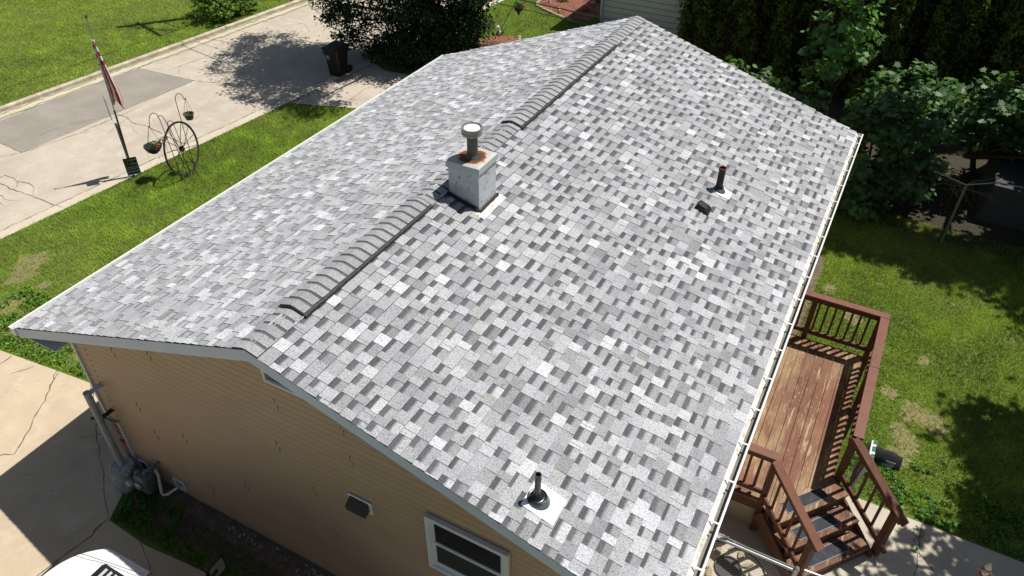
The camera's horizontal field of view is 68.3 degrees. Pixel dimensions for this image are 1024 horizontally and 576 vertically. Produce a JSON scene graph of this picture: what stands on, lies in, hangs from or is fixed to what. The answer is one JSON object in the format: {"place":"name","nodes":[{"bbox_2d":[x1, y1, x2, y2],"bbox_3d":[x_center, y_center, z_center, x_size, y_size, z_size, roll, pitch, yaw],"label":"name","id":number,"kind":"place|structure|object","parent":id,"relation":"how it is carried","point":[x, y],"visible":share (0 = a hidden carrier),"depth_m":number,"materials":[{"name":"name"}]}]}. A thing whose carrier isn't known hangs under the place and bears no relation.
{"place":"outdoors","nodes":[
{"label":"outdoors","id":0,"kind":"place"},
{"bbox_2d":[0,350,205,575],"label":"driveway","id":1,"kind":"structure","parent":0,"point":[53,491],"depth_m":11.69,"materials":[{"name":"concrete"}]},
{"bbox_2d":[41,549,226,575],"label":"pickup truck","id":2,"kind":"object","parent":1,"relation":"on","point":[104,562],"visible":1,"depth_m":9.34,"materials":[{"name":"white paint"}]},
{"bbox_2d":[0,0,292,105],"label":"grass","id":3,"kind":"structure","parent":0,"point":[32,13],"depth_m":26.59,"materials":[{"name":"green plant"}]},
{"bbox_2d":[0,0,452,230],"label":"road","id":4,"kind":"structure","parent":0,"point":[280,58],"depth_m":22.06,"materials":[{"name":"concrete"}]},
{"bbox_2d":[0,68,192,152],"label":"road patch","id":5,"kind":"object","parent":4,"relation":"on","point":[21,132],"visible":1,"depth_m":21.82,"materials":[{"name":"concrete"}]},
{"bbox_2d":[0,0,502,237],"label":"gutter strip","id":6,"kind":"object","parent":4,"relation":"on","point":[94,190],"visible":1,"depth_m":21.86,"materials":[{"name":"concrete"}]},
{"bbox_2d":[0,0,307,118],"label":"moss strip","id":7,"kind":"object","parent":6,"relation":"on","point":[149,62],"visible":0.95,"depth_m":24.60,"materials":[{"name":"green plant"}]},
{"bbox_2d":[321,41,352,76],"bbox_3d":[-5.473,-7.174,23.649,0.618,0.959,0.763,19,42,21],"label":"trash bin","id":8,"kind":"object","parent":4,"relation":"on","point":[335,53],"visible":1,"depth_m":23.44,"materials":[{"name":"black plastic"}]},
{"bbox_2d":[0,2,933,575],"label":"pavement cracks","id":9,"kind":"object","parent":4,"relation":"on","point":[90,386],"visible":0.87,"depth_m":13.42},
{"bbox_2d":[291,63,408,107],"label":"side driveway","id":10,"kind":"structure","parent":0,"point":[342,92],"depth_m":23.03,"materials":[{"name":"concrete"}]},
{"bbox_2d":[0,0,1023,575],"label":"ground","id":11,"kind":"structure","parent":0,"point":[160,546],"depth_m":15.55,"materials":[{"name":"green plant"}]},
{"bbox_2d":[0,285,84,374],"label":"ground cover","id":12,"kind":"object","parent":11,"relation":"on","point":[13,338],"visible":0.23,"depth_m":14.09,"materials":[{"name":"green plant"}]},
{"bbox_2d":[85,15,134,176],"bbox_3d":[-9.411,-4.352,17.745,0.070,4.071,0.224,19,42,21],"label":"flagpole","id":13,"kind":"object","parent":11,"relation":"on","point":[118,128],"visible":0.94,"depth_m":17.99,"materials":[{"name":"grey metal"}]},
{"bbox_2d":[91,39,123,108],"bbox_3d":[-9.358,-4.910,17.473,0.290,1.760,0.125,-32,49,-34],"label":"flag","id":14,"kind":"object","parent":13,"relation":"hanging from","point":[114,92],"visible":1,"depth_m":17.56,"materials":[{"name":"fabric"}]},
{"bbox_2d":[103,97,112,120],"bbox_3d":[-9.526,-4.230,17.759,0.004,0.560,0.260,-24,45,-27],"label":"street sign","id":15,"kind":"object","parent":13,"relation":"attached to","point":[107,108],"visible":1,"depth_m":17.73,"materials":[{"name":"grey metal"}]},
{"bbox_2d":[83,384,137,493],"bbox_3d":[-5.905,2.253,11.060,0.396,2.001,0.390,-15,41,-19],"label":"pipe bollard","id":16,"kind":"object","parent":11,"relation":"on","point":[121,469],"visible":0.85,"depth_m":11.22,"materials":[{"name":"grey metal"}]},
{"bbox_2d":[122,156,140,175],"bbox_3d":[-9.408,-2.939,18.724,0.308,0.660,0.025,-18,42,-21],"label":"yard sign","id":17,"kind":"object","parent":11,"relation":"on","point":[131,165],"visible":1,"depth_m":18.66,"materials":[{"name":"black"}]},
{"bbox_2d":[0,0,306,112],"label":"kerb","id":18,"kind":"structure","parent":11,"relation":"on","point":[41,94],"depth_m":24.60,"materials":[{"name":"concrete"}]},
{"bbox_2d":[148,113,184,179],"bbox_3d":[-8.323,-3.320,18.211,0.454,1.891,0.238,-7,39,-9],"label":"shepherd hook","id":19,"kind":"object","parent":11,"relation":"on","point":[168,142],"visible":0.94,"depth_m":17.98,"materials":[{"name":"metal"}]},
{"bbox_2d":[143,127,167,163],"bbox_3d":[-8.717,-3.592,18.220,0.638,1.012,0.602,19,42,21],"label":"flower basket","id":20,"kind":"object","parent":19,"relation":"hanging from","point":[153,146],"visible":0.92,"depth_m":18.26,"materials":[{"name":"brown"}]},
{"bbox_2d":[157,115,190,177],"bbox_3d":[-8.210,-3.400,18.411,0.428,1.767,0.103,9,39,10],"label":"shepherd hook","id":21,"kind":"object","parent":11,"relation":"on","point":[176,147],"visible":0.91,"depth_m":18.38,"materials":[{"name":"metal"}]},
{"bbox_2d":[0,102,355,378],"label":"grass","id":22,"kind":"structure","parent":11,"relation":"on","point":[80,231],"depth_m":17.78,"materials":[{"name":"green plant"}]},
{"bbox_2d":[167,120,193,174],"bbox_3d":[-8.147,-3.410,18.592,0.275,1.558,0.145,-2,39,-4],"label":"shepherd hook","id":23,"kind":"object","parent":11,"relation":"on","point":[178,146],"visible":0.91,"depth_m":18.45,"materials":[{"name":"metal"}]},
{"bbox_2d":[163,121,198,175],"bbox_3d":[-8.168,-3.442,18.651,0.186,1.337,1.340,7,39,8],"label":"wagon wheel","id":24,"kind":"object","parent":11,"relation":"on","point":[182,148],"visible":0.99,"depth_m":18.60,"materials":[{"name":"metal"}]},
{"bbox_2d":[175,93,198,175],"bbox_3d":[-7.862,-3.701,18.422,0.198,2.229,0.247,27,46,30],"label":"shepherd hook","id":25,"kind":"object","parent":11,"relation":"on","point":[184,131],"visible":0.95,"depth_m":18.24,"materials":[{"name":"metal"}]},
{"bbox_2d":[183,100,193,120],"bbox_3d":[-7.825,-4.361,18.170,0.321,0.642,0.260,19,42,21],"label":"hanging pot","id":26,"kind":"object","parent":25,"relation":"hanging from","point":[188,115],"visible":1,"depth_m":18.29,"materials":[{"name":"green plastic"}]},
{"bbox_2d":[187,0,260,22],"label":"leafy bush","id":27,"kind":"object","parent":11,"relation":"on","point":[205,6],"visible":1,"depth_m":27.21,"materials":[{"name":"green plant"}]},
{"bbox_2d":[308,0,511,71],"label":"broadleaf tree","id":28,"kind":"object","parent":11,"relation":"on","point":[438,29],"visible":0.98,"depth_m":23.82,"materials":[{"name":"green plant"}]},
{"bbox_2d":[486,0,588,24],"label":"service wire","id":29,"kind":"object","parent":28,"relation":"attached to","point":[539,13],"visible":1,"depth_m":17.19,"materials":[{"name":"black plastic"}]},
{"bbox_2d":[521,0,613,20],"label":"service wire","id":30,"kind":"object","parent":28,"relation":"attached to","point":[568,10],"visible":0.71,"depth_m":16.65,"materials":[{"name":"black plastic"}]},
{"bbox_2d":[0,256,823,575],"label":"soil bed","id":31,"kind":"object","parent":11,"relation":"on","point":[266,554],"visible":0.29,"depth_m":10.99,"materials":[{"name":"brown soil"}]},
{"bbox_2d":[114,488,183,537],"bbox_3d":[-5.409,3.329,11.218,1.261,0.101,0.645,19,42,21],"label":"ground cover","id":32,"kind":"object","parent":31,"relation":"on","point":[137,514],"visible":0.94,"depth_m":11.23,"materials":[{"name":"green plant"}]},
{"bbox_2d":[111,489,283,575],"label":"grass","id":33,"kind":"structure","parent":31,"relation":"on","point":[188,547],"depth_m":10.87,"materials":[{"name":"green plant"}]},
{"bbox_2d":[228,526,322,575],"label":"gravel","id":34,"kind":"structure","parent":31,"relation":"on","point":[244,534],"depth_m":10.82,"materials":[{"name":"grey gravel"}]},
{"bbox_2d":[8,16,863,575],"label":"house","id":35,"kind":"structure","parent":11,"relation":"on","point":[530,306],"depth_m":9.38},
{"bbox_2d":[125,461,159,507],"bbox_3d":[-5.607,2.904,11.362,0.541,0.671,0.555,19,42,21],"label":"gas meter","id":36,"kind":"object","parent":35,"relation":"attached to","point":[144,480],"visible":0.99,"depth_m":11.21,"materials":[{"name":"grey paint"}]},
{"bbox_2d":[137,458,187,495],"bbox_3d":[-5.354,2.851,11.327,0.980,0.380,0.239,19,42,21],"label":"pvc vent","id":37,"kind":"object","parent":35,"relation":"attached to","point":[144,465],"visible":0.97,"depth_m":11.26,"materials":[{"name":"white plastic"}]},
{"bbox_2d":[424,512,509,575],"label":"window","id":38,"kind":"structure","parent":35,"relation":"in","point":[452,551],"depth_m":8.17,"materials":[{"name":"white plastic"}]},
{"bbox_2d":[0,249,953,469],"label":"bare soil patches","id":39,"kind":"object","parent":11,"relation":"on","point":[24,258],"visible":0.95,"depth_m":13.04,"materials":[{"name":"soil"}]},
{"bbox_2d":[378,0,600,72],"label":"grass","id":40,"kind":"structure","parent":11,"relation":"on","point":[533,24],"depth_m":27.63,"materials":[{"name":"green plant"}]},
{"bbox_2d":[480,0,600,46],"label":"mulch bed","id":41,"kind":"object","parent":11,"relation":"on","point":[577,6],"visible":0.43,"depth_m":28.74,"materials":[{"name":"red wood"}]},
{"bbox_2d":[496,25,503,35],"bbox_3d":[-0.417,-9.079,26.568,0.292,0.350,0.177,-1,39,-2],"label":"garden ornament","id":42,"kind":"object","parent":41,"relation":"on","point":[499,33],"visible":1,"depth_m":26.54,"materials":[{"name":"white ceramic"}]},
{"bbox_2d":[600,0,688,35],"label":"neighbor house","id":43,"kind":"structure","parent":11,"relation":"on","point":[663,14],"depth_m":26.71,"materials":[{"name":"grey"}]},
{"bbox_2d":[674,0,726,56],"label":"arborvitae tree","id":44,"kind":"object","parent":11,"relation":"on","point":[698,29],"visible":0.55,"depth_m":23.85,"materials":[{"name":"green plant"}]},
{"bbox_2d":[709,0,774,76],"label":"arborvitae tree","id":45,"kind":"object","parent":11,"relation":"on","point":[741,25],"visible":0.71,"depth_m":23.14,"materials":[{"name":"green plant"}]},
{"bbox_2d":[725,433,787,527],"bbox_3d":[3.572,2.869,11.654,1.060,0.490,1.420,19,42,21],"label":"concrete stoop","id":46,"kind":"object","parent":11,"relation":"on","point":[739,511],"visible":0.04,"depth_m":11.12,"materials":[{"name":"beige concrete"}]},
{"bbox_2d":[748,64,796,98],"bbox_3d":[6.396,-4.418,19.272,1.484,2.490,0.999,19,42,21],"label":"maple sapling","id":47,"kind":"object","parent":11,"relation":"on","point":[766,78],"visible":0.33,"depth_m":18.57,"materials":[{"name":"green plant"}]},
{"bbox_2d":[750,0,819,86],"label":"arborvitae tree","id":48,"kind":"object","parent":11,"relation":"on","point":[784,42],"visible":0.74,"depth_m":22.64,"materials":[{"name":"green plant"}]},
{"bbox_2d":[730,290,908,575],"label":"wooden deck","id":49,"kind":"structure","parent":11,"relation":"on","point":[807,535],"depth_m":11.10,"materials":[{"name":"brown wood"}]},
{"bbox_2d":[795,0,876,95],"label":"arborvitae tree","id":50,"kind":"object","parent":11,"relation":"on","point":[808,61],"visible":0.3,"depth_m":22.16,"materials":[{"name":"green plant"}]},
{"bbox_2d":[793,0,898,115],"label":"maple tree","id":51,"kind":"object","parent":11,"relation":"on","point":[847,44],"visible":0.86,"depth_m":18.18,"materials":[{"name":"green plant"}]},
{"bbox_2d":[841,0,936,105],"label":"arborvitae tree","id":52,"kind":"object","parent":11,"relation":"on","point":[904,21],"visible":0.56,"depth_m":20.80,"materials":[{"name":"green plant"}]},
{"bbox_2d":[755,73,1023,260],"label":"leaf litter","id":53,"kind":"object","parent":11,"relation":"on","point":[955,158],"visible":0.2,"depth_m":18.14,"materials":[{"name":"brown plant"}]},
{"bbox_2d":[723,55,749,72],"bbox_3d":[5.507,-4.946,20.000,1.178,2.390,0.913,19,42,21],"label":"maple sapling","id":54,"kind":"object","parent":53,"relation":"on","point":[733,62],"visible":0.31,"depth_m":19.41,"materials":[{"name":"green plant"}]},
{"bbox_2d":[975,145,1023,231],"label":"shed","id":55,"kind":"structure","parent":53,"relation":"on","point":[1009,171],"depth_m":17.37,"materials":[{"name":"grey"}]},
{"bbox_2d":[763,203,1023,556],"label":"grass","id":56,"kind":"structure","parent":11,"relation":"on","point":[927,330],"depth_m":14.27,"materials":[{"name":"green plant"}]},
{"bbox_2d":[866,442,902,470],"bbox_3d":[5.920,2.647,11.997,0.526,0.305,0.310,17,41,19],"label":"barbecue grill","id":57,"kind":"object","parent":56,"relation":"on","point":[881,455],"visible":0.75,"depth_m":11.90,"materials":[{"name":"black metal"}]},
{"bbox_2d":[837,58,966,222],"bbox_3d":[8.824,-3.309,17.409,2.788,3.186,3.665,19,42,21],"label":"maple tree","id":58,"kind":"object","parent":11,"relation":"on","point":[881,119],"visible":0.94,"depth_m":16.94,"materials":[{"name":"green plant"}]},
{"bbox_2d":[912,525,925,554],"bbox_3d":[5.891,3.669,10.940,0.161,0.077,0.499,19,42,21],"label":"ground cover","id":59,"kind":"object","parent":11,"relation":"on","point":[917,538],"visible":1,"depth_m":10.96,"materials":[{"name":"green plant"}]},
{"bbox_2d":[850,441,1023,558],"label":"ground cover","id":60,"kind":"object","parent":11,"relation":"on","point":[996,538],"visible":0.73,"depth_m":11.32,"materials":[{"name":"green plant"}]},
{"bbox_2d":[879,460,895,469],"bbox_3d":[5.881,2.773,11.959,0.336,0.131,0.064,22,43,25],"label":"grey board","id":61,"kind":"object","parent":60,"relation":"on","point":[890,465],"visible":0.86,"depth_m":11.91,"materials":[{"name":"grey"}]},
{"bbox_2d":[866,168,1023,260],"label":"chain link fence","id":62,"kind":"object","parent":11,"relation":"on","point":[954,212],"visible":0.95,"depth_m":16.32,"materials":[{"name":"grey metal"}]},
{"bbox_2d":[929,171,1000,208],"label":"dead branches","id":63,"kind":"object","parent":62,"relation":"on","point":[961,187],"visible":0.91,"depth_m":16.14,"materials":[{"name":"brown wood"}]},
{"bbox_2d":[900,0,1002,113],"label":"arborvitae tree","id":64,"kind":"object","parent":11,"relation":"on","point":[951,42],"visible":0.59,"depth_m":20.11,"materials":[{"name":"green plant"}]},
{"bbox_2d":[907,67,1023,180],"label":"maple tree","id":65,"kind":"object","parent":11,"relation":"on","point":[999,117],"visible":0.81,"depth_m":17.58,"materials":[{"name":"green plant"}]},
{"bbox_2d":[966,0,1023,133],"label":"arborvitae tree","id":66,"kind":"object","parent":11,"relation":"on","point":[1004,52],"visible":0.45,"depth_m":19.54,"materials":[{"name":"green plant"}]},
{"bbox_2d":[514,0,525,15],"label":"hanging planter","id":67,"kind":"object","parent":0,"point":[518,4],"visible":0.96,"depth_m":24.83,"materials":[{"name":"green plastic"}]},
{"bbox_2d":[770,548,786,565],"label":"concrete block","id":68,"kind":"structure","parent":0,"point":[782,549],"depth_m":10.63,"materials":[{"name":"grey"}]},
{"bbox_2d":[702,473,1023,575],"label":"path","id":69,"kind":"structure","parent":0,"point":[944,553],"depth_m":10.78,"materials":[{"name":"concrete"}]},
{"bbox_2d":[705,546,753,575],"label":"fire pit","id":70,"kind":"object","parent":69,"relation":"on","point":[728,568],"visible":0.79,"depth_m":10.62,"materials":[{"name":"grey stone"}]},
{"bbox_2d":[715,540,765,574],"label":"garden hose","id":71,"kind":"object","parent":69,"relation":"on","point":[751,555],"visible":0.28,"depth_m":10.70,"materials":[{"name":"green plastic"}]},
{"bbox_2d":[703,533,821,575],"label":"chain link fence","id":72,"kind":"object","parent":69,"relation":"on","point":[795,570],"visible":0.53,"depth_m":9.62,"materials":[{"name":"metal"}]},
{"bbox_2d":[845,440,876,497],"bbox_3d":[5.128,2.730,11.148,0.195,1.064,0.526,19,42,21],"label":"folded lawn chair","id":73,"kind":"object","parent":69,"relation":"on","point":[871,449],"visible":0.47,"depth_m":10.94,"materials":[{"name":"white metal"}]},
{"bbox_3d":[6.311,4.038,10.200,0.250,0.420,0.150,19,42,21],"label":"garden post","id":74,"kind":"object","parent":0,"visible":0},
{"bbox_2d":[977,563,993,575],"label":"garden figurine","id":75,"kind":"object","parent":74,"relation":"on","point":[985,570],"visible":1,"depth_m":10.00,"materials":[{"name":"red paint"}]}
]}

